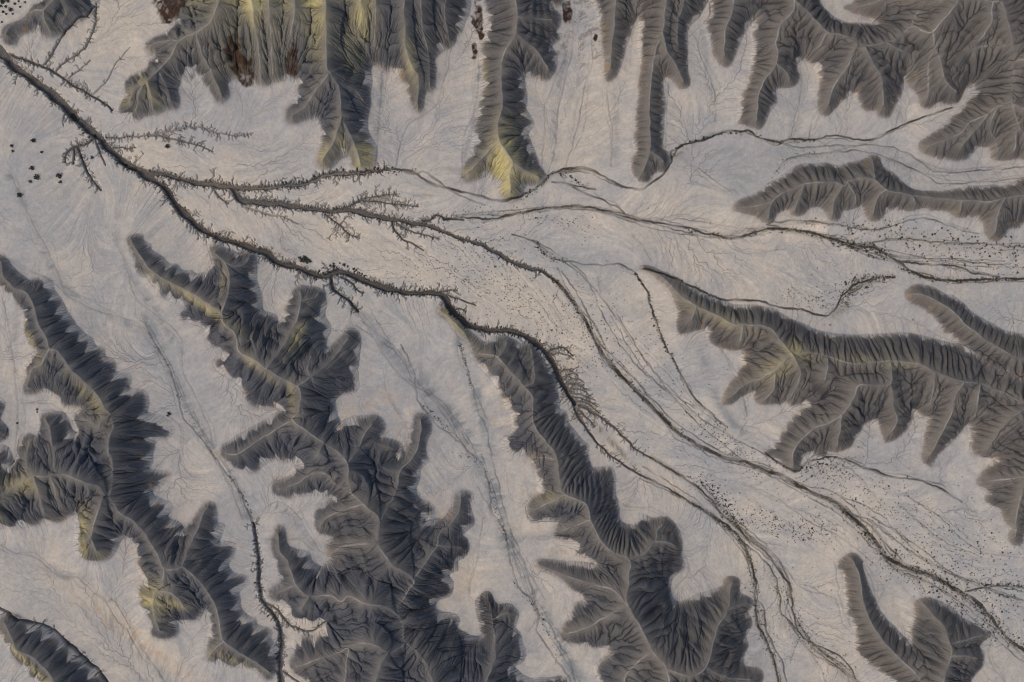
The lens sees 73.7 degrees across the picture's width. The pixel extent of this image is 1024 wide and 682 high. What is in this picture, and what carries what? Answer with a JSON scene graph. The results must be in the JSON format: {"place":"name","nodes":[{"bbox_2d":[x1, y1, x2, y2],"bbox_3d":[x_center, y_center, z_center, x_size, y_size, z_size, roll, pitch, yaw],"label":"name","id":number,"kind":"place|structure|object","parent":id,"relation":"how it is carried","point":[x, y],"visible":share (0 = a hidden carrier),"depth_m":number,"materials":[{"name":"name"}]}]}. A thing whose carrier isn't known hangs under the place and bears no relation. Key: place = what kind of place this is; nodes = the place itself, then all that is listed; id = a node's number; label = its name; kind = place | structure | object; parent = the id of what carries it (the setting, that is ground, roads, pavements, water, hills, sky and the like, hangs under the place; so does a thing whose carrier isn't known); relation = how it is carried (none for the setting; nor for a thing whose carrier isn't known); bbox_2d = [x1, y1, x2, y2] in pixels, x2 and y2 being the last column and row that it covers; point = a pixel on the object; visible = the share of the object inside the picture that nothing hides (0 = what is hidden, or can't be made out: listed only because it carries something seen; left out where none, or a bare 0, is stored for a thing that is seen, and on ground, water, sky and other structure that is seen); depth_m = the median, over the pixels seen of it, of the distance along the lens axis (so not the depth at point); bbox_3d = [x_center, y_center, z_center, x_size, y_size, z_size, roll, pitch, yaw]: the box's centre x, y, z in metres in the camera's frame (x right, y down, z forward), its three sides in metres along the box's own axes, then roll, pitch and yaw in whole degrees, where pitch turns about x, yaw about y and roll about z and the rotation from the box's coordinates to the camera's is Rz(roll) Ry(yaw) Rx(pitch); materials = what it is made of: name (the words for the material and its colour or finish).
{"place":"outdoors","nodes":[
{"label":"outdoors","id":0,"kind":"place"},
{"bbox_2d":[0,401,7,439],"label":"hill","id":1,"kind":"structure","parent":0,"point":[3,431],"depth_m":317.36,"materials":[{"name":"grey stone"}]},
{"bbox_2d":[1,0,95,44],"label":"hill","id":2,"kind":"structure","parent":0,"point":[52,18],"depth_m":316.52,"materials":[{"name":"grey stone"}]},
{"bbox_2d":[0,613,104,681],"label":"hill","id":3,"kind":"structure","parent":0,"point":[45,660],"depth_m":314.43,"materials":[{"name":"grey stone"}]},
{"bbox_2d":[0,255,277,680],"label":"hill","id":4,"kind":"structure","parent":0,"point":[96,478],"depth_m":312.50,"materials":[{"name":"grey stone"}]},
{"bbox_2d":[119,0,466,171],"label":"hill","id":5,"kind":"structure","parent":0,"point":[327,52],"depth_m":311.65,"materials":[{"name":"grey stone"}]},
{"bbox_2d":[126,234,566,681],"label":"hill","id":6,"kind":"structure","parent":0,"point":[372,588],"depth_m":311.85,"materials":[{"name":"grey stone"}]},
{"bbox_2d":[0,0,1023,681],"bbox_3d":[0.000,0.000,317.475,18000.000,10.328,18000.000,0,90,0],"label":"ground","id":7,"kind":"structure","parent":0,"point":[72,230],"depth_m":318.62,"materials":[{"name":"beige sand"}]},
{"bbox_2d":[0,45,150,181],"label":"dry gully","id":8,"kind":"object","parent":7,"relation":"in","point":[56,98],"visible":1,"depth_m":322.39,"materials":[{"name":"soil"}]},
{"bbox_2d":[147,169,390,190],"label":"dry gully","id":9,"kind":"object","parent":7,"relation":"in","point":[196,183],"visible":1,"depth_m":321.42,"materials":[{"name":"soil"}]},
{"bbox_2d":[253,522,284,681],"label":"dry gully","id":10,"kind":"object","parent":7,"relation":"in","point":[281,663],"visible":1,"depth_m":320.19,"materials":[{"name":"soil"}]},
{"bbox_2d":[231,186,426,226],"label":"dry gully","id":11,"kind":"object","parent":7,"relation":"in","point":[240,199],"visible":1,"depth_m":321.23,"materials":[{"name":"soil"}]},
{"bbox_2d":[150,177,576,405],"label":"dry gully","id":12,"kind":"object","parent":7,"relation":"in","point":[185,214],"visible":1,"depth_m":321.31,"materials":[{"name":"soil"}]},
{"bbox_2d":[400,344,571,681],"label":"dry gully","id":13,"kind":"object","parent":7,"relation":"in","point":[504,530],"visible":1,"depth_m":318.32,"materials":[{"name":"soil"}]},
{"bbox_2d":[55,130,1023,674],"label":"scrub","id":14,"kind":"object","parent":7,"relation":"on","point":[777,460],"visible":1,"depth_m":318.56,"materials":[{"name":"black plant"}]},
{"bbox_2d":[460,0,563,200],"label":"hill","id":15,"kind":"structure","parent":0,"point":[522,35],"depth_m":313.29,"materials":[{"name":"grey stone"}]},
{"bbox_2d":[437,305,763,681],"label":"hill","id":16,"kind":"structure","parent":0,"point":[637,622],"depth_m":312.10,"materials":[{"name":"grey stone"}]},
{"bbox_2d":[595,0,705,181],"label":"hill","id":17,"kind":"structure","parent":0,"point":[664,45],"depth_m":314.94,"materials":[{"name":"grey stone"}]},
{"bbox_2d":[639,265,1023,545],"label":"hill","id":18,"kind":"structure","parent":0,"point":[847,388],"depth_m":311.95,"materials":[{"name":"grey stone"}]},
{"bbox_2d":[705,0,1023,160],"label":"hill","id":19,"kind":"structure","parent":0,"point":[933,52],"depth_m":311.86,"materials":[{"name":"grey stone"}]},
{"bbox_2d":[732,155,1023,241],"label":"hill","id":20,"kind":"structure","parent":0,"point":[872,186],"depth_m":314.73,"materials":[{"name":"grey stone"}]},
{"bbox_2d":[837,553,990,681],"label":"hill","id":21,"kind":"structure","parent":0,"point":[944,646],"depth_m":313.38,"materials":[{"name":"grey stone"}]},
{"bbox_2d":[903,284,1023,376],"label":"hill","id":22,"kind":"structure","parent":0,"point":[995,347],"depth_m":313.78,"materials":[{"name":"grey stone"}]}
]}

